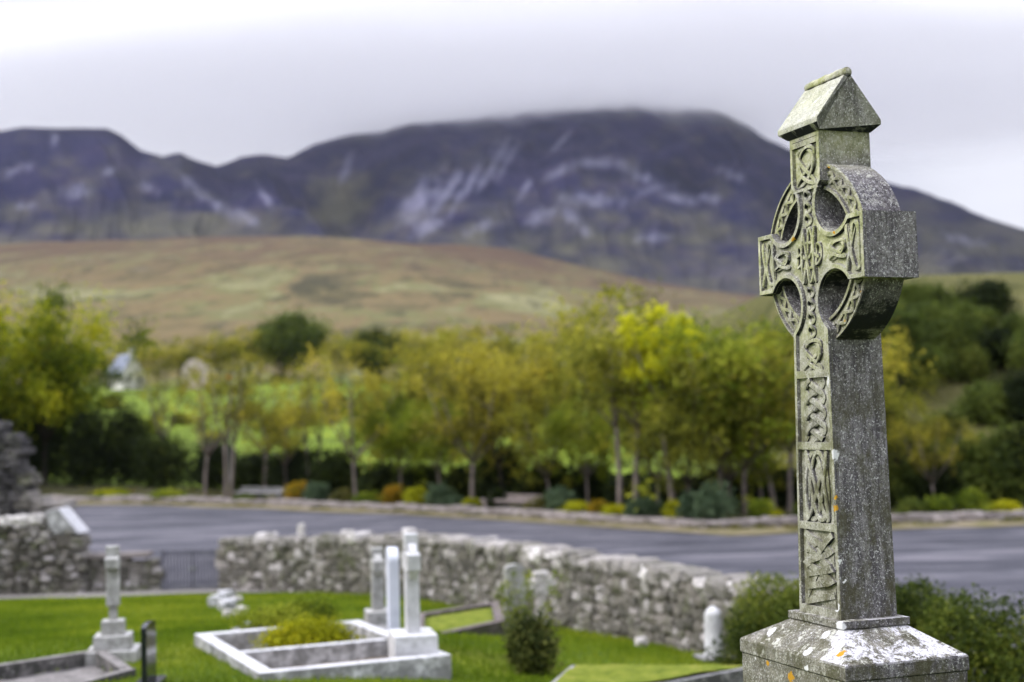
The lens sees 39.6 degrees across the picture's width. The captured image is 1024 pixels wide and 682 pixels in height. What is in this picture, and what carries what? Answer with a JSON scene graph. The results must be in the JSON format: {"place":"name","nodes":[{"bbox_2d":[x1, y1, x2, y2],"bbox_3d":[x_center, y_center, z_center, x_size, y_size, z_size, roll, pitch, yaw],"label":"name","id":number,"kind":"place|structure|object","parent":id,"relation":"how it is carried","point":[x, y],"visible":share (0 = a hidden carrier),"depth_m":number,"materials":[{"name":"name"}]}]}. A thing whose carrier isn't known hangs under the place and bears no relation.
{"place":"outdoors","nodes":[
{"label":"outdoors","id":0,"kind":"place"},
{"bbox_2d":[0,589,290,598],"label":"path","id":1,"kind":"structure","parent":0,"point":[99,594],"depth_m":38.12,"materials":[{"name":"grey gravel"}]},
{"bbox_2d":[0,591,742,681],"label":"lawn","id":2,"kind":"structure","parent":0,"point":[381,680],"depth_m":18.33,"materials":[{"name":"green plant"}]},
{"bbox_2d":[0,421,76,525],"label":"ruined gable","id":3,"kind":"structure","parent":2,"relation":"on","point":[20,479],"depth_m":41.02,"materials":[{"name":"grey stone"}]},
{"bbox_2d":[0,506,91,594],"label":"ruined wall","id":4,"kind":"structure","parent":2,"relation":"on","point":[43,557],"depth_m":39.24,"materials":[{"name":"white stone"}]},
{"bbox_2d":[0,650,135,681],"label":"grave plot","id":5,"kind":"object","parent":2,"relation":"on","point":[71,667],"visible":0.91,"depth_m":15.87,"materials":[{"name":"grey stone"}]},
{"bbox_2d":[85,545,140,665],"bbox_3d":[-4.695,3.247,16.749,0.599,1.660,0.599,-1,-3,-10],"label":"headstone cross","id":6,"kind":"object","parent":2,"relation":"on","point":[114,637],"visible":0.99,"depth_m":16.62,"materials":[{"name":"stone"}]},
{"bbox_2d":[84,551,164,592],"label":"stone wall","id":7,"kind":"structure","parent":2,"relation":"on","point":[143,575],"depth_m":39.68,"materials":[{"name":"grey stone"}]},
{"bbox_2d":[160,549,219,590],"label":"gate","id":8,"kind":"structure","parent":7,"relation":"attached to","point":[192,568],"depth_m":39.74,"materials":[{"name":"metal"}]},
{"bbox_2d":[137,620,166,681],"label":"headstone","id":9,"kind":"object","parent":2,"relation":"on","point":[148,650],"visible":1,"depth_m":14.15,"materials":[{"name":"black stone"}]},
{"bbox_2d":[223,593,350,629],"bbox_3d":[-3.003,3.672,18.927,1.594,0.574,1.087,0,-4,-21],"label":"shrub","id":10,"kind":"object","parent":2,"relation":"on","point":[272,613],"visible":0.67,"depth_m":18.83,"materials":[{"name":"green plant"}]},
{"bbox_2d":[231,620,386,639],"bbox_3d":[-2.667,4.029,18.705,1.973,0.513,1.015,-1,-3,-13],"label":"grave plot","id":11,"kind":"object","parent":2,"relation":"on","point":[384,627],"visible":0.06,"depth_m":18.72,"materials":[{"name":"grey stone"}]},
{"bbox_2d":[364,547,386,626],"bbox_3d":[-1.795,3.508,19.034,0.340,1.478,0.440,-1,-3,-13],"label":"headstone cross","id":12,"kind":"object","parent":11,"relation":"on","point":[375,614],"visible":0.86,"depth_m":18.95,"materials":[{"name":"stone"}]},
{"bbox_2d":[194,620,451,680],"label":"grave plot","id":13,"kind":"object","parent":2,"relation":"on","point":[367,656],"visible":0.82,"depth_m":16.48,"materials":[{"name":"white stone"}]},
{"bbox_2d":[248,612,366,648],"bbox_3d":[-2.548,3.606,17.440,1.520,0.550,0.958,-1,-3,0],"label":"shrub","id":14,"kind":"object","parent":13,"relation":"on","point":[303,631],"visible":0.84,"depth_m":17.27,"materials":[{"name":"yellow plant"}]},
{"bbox_2d":[388,533,437,657],"bbox_3d":[-1.125,3.088,16.044,0.500,1.826,0.660,-1,-3,-12],"label":"headstone cross","id":15,"kind":"object","parent":13,"relation":"on","point":[412,638],"visible":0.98,"depth_m":15.91,"materials":[{"name":"stone"}]},
{"bbox_2d":[386,547,399,630],"bbox_3d":[-1.516,3.384,18.139,0.320,1.504,0.840,-1,-3,-9],"label":"headstone","id":16,"kind":"object","parent":2,"relation":"on","point":[392,589],"visible":0.52,"depth_m":17.86,"materials":[{"name":"stone"}]},
{"bbox_2d":[420,601,506,635],"bbox_3d":[-0.830,4.688,22.188,1.508,0.723,3.999,-1,-3,0],"label":"grave plot","id":17,"kind":"object","parent":2,"relation":"on","point":[482,618],"visible":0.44,"depth_m":22.38,"materials":[{"name":"green plant"}]},
{"bbox_2d":[215,523,797,663],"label":"stone wall","id":18,"kind":"structure","parent":2,"relation":"on","point":[653,599],"depth_m":29.08,"materials":[{"name":"grey stone"}]},
{"bbox_2d":[503,564,525,624],"bbox_3d":[0.054,4.404,24.288,0.360,1.183,0.120,0,-3,-20],"label":"headstone","id":19,"kind":"object","parent":2,"relation":"on","point":[519,569],"visible":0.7,"depth_m":24.25,"materials":[{"name":"stone"}]},
{"bbox_2d":[491,566,565,630],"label":"sapling","id":20,"kind":"object","parent":2,"relation":"on","point":[507,601],"visible":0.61,"depth_m":17.94,"materials":[{"name":"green plant"}]},
{"bbox_2d":[501,603,564,675],"bbox_3d":[0.254,3.653,17.222,0.781,0.974,0.752,-1,-3,0],"label":"shrub","id":21,"kind":"object","parent":2,"relation":"on","point":[530,643],"visible":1,"depth_m":17.05,"materials":[{"name":"green plant"}]},
{"bbox_2d":[525,570,555,632],"bbox_3d":[0.486,4.379,23.588,0.508,1.157,0.240,-1,-3,-11],"label":"headstone cross","id":22,"kind":"object","parent":2,"relation":"on","point":[540,578],"visible":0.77,"depth_m":23.53,"materials":[{"name":"grey stone"}]},
{"bbox_2d":[552,664,742,681],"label":"grave plot","id":23,"kind":"object","parent":2,"relation":"on","point":[650,673],"visible":0.88,"depth_m":15.10,"materials":[{"name":"green plant"}]},
{"bbox_2d":[693,606,734,661],"bbox_3d":[2.836,4.224,19.771,0.680,1.065,0.640,-1,-3,-11],"label":"pillar monument","id":24,"kind":"object","parent":2,"relation":"on","point":[713,622],"visible":0.46,"depth_m":19.70,"materials":[{"name":"stone"}]},
{"bbox_2d":[740,67,968,681],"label":"celtic cross","id":25,"kind":"object","parent":2,"relation":"on","point":[838,254],"visible":1,"depth_m":6.05,"materials":[{"name":"stone"}]},
{"bbox_2d":[702,569,1023,681],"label":"hedge","id":26,"kind":"object","parent":2,"relation":"on","point":[1002,660],"visible":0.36,"depth_m":15.73,"materials":[{"name":"green plant"}]},
{"bbox_2d":[0,99,1023,295],"bbox_3d":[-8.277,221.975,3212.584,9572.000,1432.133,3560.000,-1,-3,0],"label":"mountain","id":27,"kind":"structure","parent":0,"point":[681,195],"depth_m":2098.58,"materials":[{"name":"grey stone"}]},
{"bbox_2d":[0,236,1023,507],"bbox_3d":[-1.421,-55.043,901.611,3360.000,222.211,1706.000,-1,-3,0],"label":"moorland","id":28,"kind":"structure","parent":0,"point":[192,288],"depth_m":710.35,"materials":[{"name":"brown plant"}]},
{"bbox_2d":[107,347,146,389],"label":"house","id":29,"kind":"structure","parent":28,"relation":"on","point":[125,367],"depth_m":283.54,"materials":[{"name":"stone"}]},
{"bbox_2d":[128,335,191,388],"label":"tree","id":30,"kind":"object","parent":28,"relation":"on","point":[150,367],"visible":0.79,"depth_m":280.57,"materials":[{"name":"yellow plant"}]},
{"bbox_2d":[128,359,213,478],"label":"tree","id":31,"kind":"object","parent":28,"relation":"on","point":[156,414],"visible":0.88,"depth_m":101.71,"materials":[{"name":"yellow plant"}]},
{"bbox_2d":[195,327,250,381],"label":"tree","id":32,"kind":"object","parent":28,"relation":"on","point":[218,339],"visible":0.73,"depth_m":289.14,"materials":[{"name":"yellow plant"}]},
{"bbox_2d":[238,306,343,381],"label":"tree","id":33,"kind":"object","parent":28,"relation":"on","point":[301,329],"visible":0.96,"depth_m":294.70,"materials":[{"name":"green plant"}]},
{"bbox_2d":[316,326,365,385],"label":"tree","id":34,"kind":"object","parent":28,"relation":"on","point":[334,351],"visible":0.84,"depth_m":274.04,"materials":[{"name":"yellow plant"}]},
{"bbox_2d":[329,326,412,382],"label":"tree","id":35,"kind":"object","parent":28,"relation":"on","point":[375,363],"visible":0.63,"depth_m":278.60,"materials":[{"name":"green plant"}]},
{"bbox_2d":[378,318,478,470],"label":"tree","id":36,"kind":"object","parent":28,"relation":"on","point":[432,352],"visible":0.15,"depth_m":87.62,"materials":[{"name":"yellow plant"}]},
{"bbox_2d":[405,314,564,464],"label":"tree","id":37,"kind":"object","parent":28,"relation":"on","point":[430,348],"visible":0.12,"depth_m":84.90,"materials":[{"name":"green plant"}]},
{"bbox_2d":[445,317,595,465],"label":"tree","id":38,"kind":"object","parent":28,"relation":"on","point":[524,363],"visible":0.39,"depth_m":75.06,"materials":[{"name":"green plant"}]},
{"bbox_2d":[521,318,624,469],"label":"tree","id":39,"kind":"object","parent":28,"relation":"on","point":[558,383],"visible":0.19,"depth_m":75.89,"materials":[{"name":"green plant"}]},
{"bbox_2d":[497,289,665,466],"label":"tree","id":40,"kind":"object","parent":28,"relation":"on","point":[568,327],"visible":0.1,"depth_m":78.47,"materials":[{"name":"green plant"}]},
{"bbox_2d":[896,279,941,310],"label":"tree","id":41,"kind":"object","parent":28,"relation":"on","point":[916,293],"visible":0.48,"depth_m":103.80,"materials":[{"name":"green plant"}]},
{"bbox_2d":[881,300,970,399],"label":"tree","id":42,"kind":"object","parent":28,"relation":"on","point":[921,336],"visible":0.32,"depth_m":90.58,"materials":[{"name":"green plant"}]},
{"bbox_2d":[908,277,962,318],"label":"bush","id":43,"kind":"object","parent":28,"relation":"on","point":[939,294],"visible":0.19,"depth_m":104.66,"materials":[{"name":"green plant"}]},
{"bbox_2d":[905,295,992,376],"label":"tree","id":44,"kind":"object","parent":28,"relation":"on","point":[963,329],"visible":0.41,"depth_m":94.99,"materials":[{"name":"green plant"}]},
{"bbox_2d":[934,336,997,381],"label":"bush","id":45,"kind":"object","parent":28,"relation":"on","point":[971,363],"visible":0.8,"depth_m":93.93,"materials":[{"name":"green plant"}]},
{"bbox_2d":[948,375,1015,424],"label":"bush","id":46,"kind":"object","parent":28,"relation":"on","point":[981,402],"visible":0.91,"depth_m":85.99,"materials":[{"name":"green plant"}]},
{"bbox_2d":[952,274,1023,317],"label":"bush","id":47,"kind":"object","parent":28,"relation":"on","point":[991,293],"visible":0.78,"depth_m":106.24,"materials":[{"name":"green plant"}]},
{"bbox_2d":[971,323,1020,369],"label":"bush","id":48,"kind":"object","parent":28,"relation":"on","point":[996,337],"visible":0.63,"depth_m":95.82,"materials":[{"name":"green plant"}]},
{"bbox_2d":[988,368,1023,425],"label":"bush","id":49,"kind":"object","parent":28,"relation":"on","point":[1015,386],"visible":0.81,"depth_m":85.72,"materials":[{"name":"green plant"}]},
{"bbox_2d":[993,318,1023,369],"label":"tree","id":50,"kind":"object","parent":28,"relation":"on","point":[1019,343],"visible":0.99,"depth_m":92.36,"materials":[{"name":"green plant"}]},
{"bbox_2d":[0,0,1023,228],"label":"sky","id":51,"kind":"structure","parent":0,"point":[213,82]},
{"bbox_2d":[37,484,1023,519],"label":"planting bed","id":52,"kind":"object","parent":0,"point":[68,490],"visible":0.18,"depth_m":98.49,"materials":[{"name":"plant"}]},
{"bbox_2d":[0,280,79,416],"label":"tree","id":53,"kind":"object","parent":52,"relation":"on","point":[2,317],"visible":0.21,"depth_m":110.35,"materials":[{"name":"green plant"}]},
{"bbox_2d":[12,400,68,483],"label":"bush","id":54,"kind":"object","parent":52,"relation":"on","point":[36,460],"visible":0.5,"depth_m":107.08,"materials":[{"name":"green plant"}]},
{"bbox_2d":[0,257,168,483],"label":"tree","id":55,"kind":"object","parent":52,"relation":"on","point":[56,362],"visible":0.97,"depth_m":105.21,"materials":[{"name":"green plant"}]},
{"bbox_2d":[49,402,127,486],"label":"bush","id":56,"kind":"object","parent":52,"relation":"on","point":[77,452],"visible":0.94,"depth_m":103.12,"materials":[{"name":"green plant"}]},
{"bbox_2d":[91,400,156,485],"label":"bush","id":57,"kind":"object","parent":52,"relation":"on","point":[119,457],"visible":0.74,"depth_m":102.44,"materials":[{"name":"green plant"}]},
{"bbox_2d":[126,427,197,488],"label":"bush","id":58,"kind":"object","parent":52,"relation":"on","point":[160,459],"visible":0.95,"depth_m":99.08,"materials":[{"name":"green plant"}]},
{"bbox_2d":[180,434,238,489],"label":"bush","id":59,"kind":"object","parent":52,"relation":"on","point":[215,464],"visible":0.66,"depth_m":96.58,"materials":[{"name":"green plant"}]},
{"bbox_2d":[158,341,267,496],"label":"tree","id":60,"kind":"object","parent":52,"relation":"on","point":[207,452],"visible":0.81,"depth_m":91.49,"materials":[{"name":"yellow plant"}]},
{"bbox_2d":[180,345,277,497],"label":"tree","id":61,"kind":"object","parent":52,"relation":"on","point":[248,372],"visible":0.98,"depth_m":89.47,"materials":[{"name":"green plant"}]},
{"bbox_2d":[218,448,280,490],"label":"bush","id":62,"kind":"object","parent":52,"relation":"on","point":[248,474],"visible":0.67,"depth_m":94.25,"materials":[{"name":"green plant"}]},
{"bbox_2d":[203,348,338,486],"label":"tree","id":63,"kind":"object","parent":52,"relation":"on","point":[247,427],"visible":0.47,"depth_m":93.74,"materials":[{"name":"green plant"}]},
{"bbox_2d":[235,391,329,485],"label":"tree","id":64,"kind":"object","parent":52,"relation":"on","point":[266,441],"visible":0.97,"depth_m":89.39,"materials":[{"name":"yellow plant"}]},
{"bbox_2d":[260,438,318,488],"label":"bush","id":65,"kind":"object","parent":52,"relation":"on","point":[278,471],"visible":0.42,"depth_m":90.52,"materials":[{"name":"green plant"}]},
{"bbox_2d":[262,351,346,480],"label":"tree","id":66,"kind":"object","parent":52,"relation":"on","point":[308,387],"visible":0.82,"depth_m":89.42,"materials":[{"name":"green plant"}]},
{"bbox_2d":[294,441,370,494],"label":"bush","id":67,"kind":"object","parent":52,"relation":"on","point":[335,471],"visible":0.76,"depth_m":87.55,"materials":[{"name":"green plant"}]},
{"bbox_2d":[298,343,407,501],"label":"tree","id":68,"kind":"object","parent":52,"relation":"on","point":[368,386],"visible":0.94,"depth_m":80.75,"materials":[{"name":"yellow plant"}]},
{"bbox_2d":[346,458,410,496],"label":"bush","id":69,"kind":"object","parent":52,"relation":"on","point":[376,479],"visible":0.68,"depth_m":83.53,"materials":[{"name":"green plant"}]},
{"bbox_2d":[306,325,462,468],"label":"tree","id":70,"kind":"object","parent":52,"relation":"on","point":[379,397],"visible":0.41,"depth_m":84.23,"materials":[{"name":"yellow plant"}]},
{"bbox_2d":[355,390,437,487],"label":"tree","id":71,"kind":"object","parent":52,"relation":"on","point":[397,453],"visible":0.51,"depth_m":81.11,"materials":[{"name":"green plant"}]},
{"bbox_2d":[391,462,448,496],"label":"bush","id":72,"kind":"object","parent":52,"relation":"on","point":[408,479],"visible":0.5,"depth_m":82.68,"materials":[{"name":"green plant"}]},
{"bbox_2d":[378,392,490,483],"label":"tree","id":73,"kind":"object","parent":52,"relation":"on","point":[437,454],"visible":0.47,"depth_m":79.45,"materials":[{"name":"green plant"}]},
{"bbox_2d":[433,462,482,497],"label":"bush","id":74,"kind":"object","parent":52,"relation":"on","point":[453,481],"visible":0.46,"depth_m":80.33,"materials":[{"name":"green plant"}]},
{"bbox_2d":[387,349,552,498],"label":"tree","id":75,"kind":"object","parent":52,"relation":"on","point":[469,426],"visible":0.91,"depth_m":72.92,"materials":[{"name":"green plant"}]},
{"bbox_2d":[432,396,519,486],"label":"tree","id":76,"kind":"object","parent":52,"relation":"on","point":[443,442],"visible":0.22,"depth_m":77.45,"materials":[{"name":"green plant"}]},
{"bbox_2d":[432,318,568,489],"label":"tree","id":77,"kind":"object","parent":52,"relation":"on","point":[497,458],"visible":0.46,"depth_m":74.23,"materials":[{"name":"green plant"}]},
{"bbox_2d":[468,444,532,499],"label":"bush","id":78,"kind":"object","parent":52,"relation":"on","point":[486,481],"visible":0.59,"depth_m":75.66,"materials":[{"name":"green plant"}]},
{"bbox_2d":[40,486,1023,529],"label":"ground cover","id":79,"kind":"object","parent":52,"relation":"on","point":[1013,518],"visible":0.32,"depth_m":70.39,"materials":[{"name":"plant"}]},
{"bbox_2d":[490,377,593,489],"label":"tree","id":80,"kind":"object","parent":52,"relation":"on","point":[530,443],"visible":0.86,"depth_m":71.18,"materials":[{"name":"green plant"}]},
{"bbox_2d":[510,454,574,499],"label":"bush","id":81,"kind":"object","parent":52,"relation":"on","point":[558,479],"visible":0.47,"depth_m":73.03,"materials":[{"name":"green plant"}]},
{"bbox_2d":[536,390,633,503],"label":"tree","id":82,"kind":"object","parent":52,"relation":"on","point":[597,427],"visible":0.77,"depth_m":70.25,"materials":[{"name":"green plant"}]},
{"bbox_2d":[561,461,616,504],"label":"bush","id":83,"kind":"object","parent":52,"relation":"on","point":[595,488],"visible":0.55,"depth_m":72.35,"materials":[{"name":"green plant"}]},
{"bbox_2d":[535,276,689,504],"bbox_3d":[4.631,2.722,64.012,6.976,11.620,8.997,-2,-5,11],"label":"tree","id":84,"kind":"object","parent":52,"relation":"on","point":[603,361],"visible":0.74,"depth_m":63.73,"materials":[{"name":"green plant"}]},
{"bbox_2d":[600,469,665,505],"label":"bush","id":85,"kind":"object","parent":52,"relation":"on","point":[611,495],"visible":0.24,"depth_m":68.37,"materials":[{"name":"green plant"}]},
{"bbox_2d":[621,495,666,516],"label":"shrub","id":86,"kind":"object","parent":52,"relation":"on","point":[645,507],"visible":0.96,"depth_m":61.21,"materials":[{"name":"green plant"}]},
{"bbox_2d":[601,384,701,505],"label":"tree","id":87,"kind":"object","parent":52,"relation":"on","point":[627,434],"visible":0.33,"depth_m":65.42,"materials":[{"name":"green plant"}]},
{"bbox_2d":[615,299,707,501],"bbox_3d":[6.415,3.245,62.189,4.207,10.165,4.275,-3,1,-22],"label":"tree","id":88,"kind":"object","parent":52,"relation":"on","point":[637,343],"visible":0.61,"depth_m":61.89,"materials":[{"name":"yellow plant"}]},
{"bbox_2d":[639,465,702,508],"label":"bush","id":89,"kind":"object","parent":52,"relation":"on","point":[663,496],"visible":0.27,"depth_m":66.94,"materials":[{"name":"green plant"}]},
{"bbox_2d":[619,360,749,517],"bbox_3d":[7.485,4.258,61.021,5.554,7.737,5.834,0,-7,-3],"label":"tree","id":90,"kind":"object","parent":52,"relation":"on","point":[681,431],"visible":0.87,"depth_m":60.62,"materials":[{"name":"green plant"}]},
{"bbox_2d":[595,300,795,513],"bbox_3d":[8.894,3.260,63.144,10.049,9.906,11.318,-2,-3,9],"label":"tree","id":91,"kind":"object","parent":52,"relation":"on","point":[735,356],"visible":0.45,"depth_m":60.85,"materials":[{"name":"green plant"}]},
{"bbox_2d":[684,478,739,520],"bbox_3d":[8.213,6.653,58.321,2.394,2.112,2.105,-1,-3,0],"label":"shrub","id":92,"kind":"object","parent":52,"relation":"on","point":[712,503],"visible":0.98,"depth_m":58.00,"materials":[{"name":"green plant"}]},
{"bbox_2d":[641,312,796,513],"bbox_3d":[9.824,3.396,61.843,7.598,9.486,8.533,-4,-1,18],"label":"tree","id":93,"kind":"object","parent":52,"relation":"on","point":[768,351],"visible":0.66,"depth_m":60.92,"materials":[{"name":"green plant"}]},
{"bbox_2d":[682,387,793,509],"bbox_3d":[9.902,4.895,63.104,5.847,6.318,5.119,-3,-4,24],"label":"tree","id":94,"kind":"object","parent":52,"relation":"on","point":[730,465],"visible":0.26,"depth_m":62.83,"materials":[{"name":"green plant"}]},
{"bbox_2d":[716,339,795,512],"bbox_3d":[11.974,4.001,62.343,6.596,8.111,7.793,-2,-5,5],"label":"tree","id":95,"kind":"object","parent":52,"relation":"on","point":[789,489],"visible":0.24,"depth_m":62.10,"materials":[{"name":"green plant"}]},
{"bbox_2d":[734,461,796,508],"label":"bush","id":96,"kind":"object","parent":52,"relation":"on","point":[765,489],"visible":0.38,"depth_m":66.00,"materials":[{"name":"green plant"}]},
{"bbox_2d":[741,315,935,423],"bbox_3d":[14.503,3.164,65.214,9.581,9.977,8.339,-5,-3,38],"label":"tree","id":97,"kind":"object","parent":52,"relation":"on","point":[887,365],"visible":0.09,"depth_m":64.20,"materials":[{"name":"green plant"}]},
{"bbox_2d":[888,453,927,507],"bbox_3d":[17.948,6.673,64.677,2.718,3.183,2.150,-1,-3,0],"label":"bush","id":98,"kind":"object","parent":52,"relation":"on","point":[901,477],"visible":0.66,"depth_m":64.16,"materials":[{"name":"green plant"}]},
{"bbox_2d":[883,335,959,467],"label":"tree","id":99,"kind":"object","parent":52,"relation":"on","point":[893,408],"visible":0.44,"depth_m":64.72,"materials":[{"name":"green plant"}]},
{"bbox_2d":[886,401,982,497],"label":"tree","id":100,"kind":"object","parent":52,"relation":"on","point":[920,459],"visible":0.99,"depth_m":61.56,"materials":[{"name":"green plant"}]},
{"bbox_2d":[906,448,965,506],"bbox_3d":[19.188,6.570,64.683,3.336,3.413,2.900,-1,-3,0],"label":"bush","id":101,"kind":"object","parent":52,"relation":"on","point":[943,485],"visible":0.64,"depth_m":63.77,"materials":[{"name":"green plant"}]},
{"bbox_2d":[930,427,1004,505],"bbox_3d":[20.605,6.204,64.746,3.820,4.520,3.360,-1,-3,0],"label":"bush","id":102,"kind":"object","parent":52,"relation":"on","point":[972,468],"visible":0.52,"depth_m":64.18,"materials":[{"name":"green plant"}]},
{"bbox_2d":[951,487,993,511],"bbox_3d":[19.101,6.700,58.841,1.625,1.320,1.427,-1,-3,-15],"label":"shrub","id":103,"kind":"object","parent":52,"relation":"on","point":[970,499],"visible":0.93,"depth_m":58.65,"materials":[{"name":"green plant"}]},
{"bbox_2d":[963,415,1023,504],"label":"bush","id":104,"kind":"object","parent":52,"relation":"on","point":[1003,466],"visible":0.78,"depth_m":64.04,"materials":[{"name":"green plant"}]},
{"bbox_2d":[72,505,1023,678],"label":"car park","id":105,"kind":"structure","parent":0,"point":[985,558],"depth_m":53.72,"materials":[{"name":"grey asphalt"}]},
{"bbox_2d":[77,502,1023,534],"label":"verge","id":106,"kind":"structure","parent":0,"point":[780,529],"depth_m":60.99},
{"bbox_2d":[47,495,1023,527],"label":"kerb","id":107,"kind":"structure","parent":106,"relation":"on","point":[776,521],"depth_m":64.97,"materials":[{"name":"concrete"}]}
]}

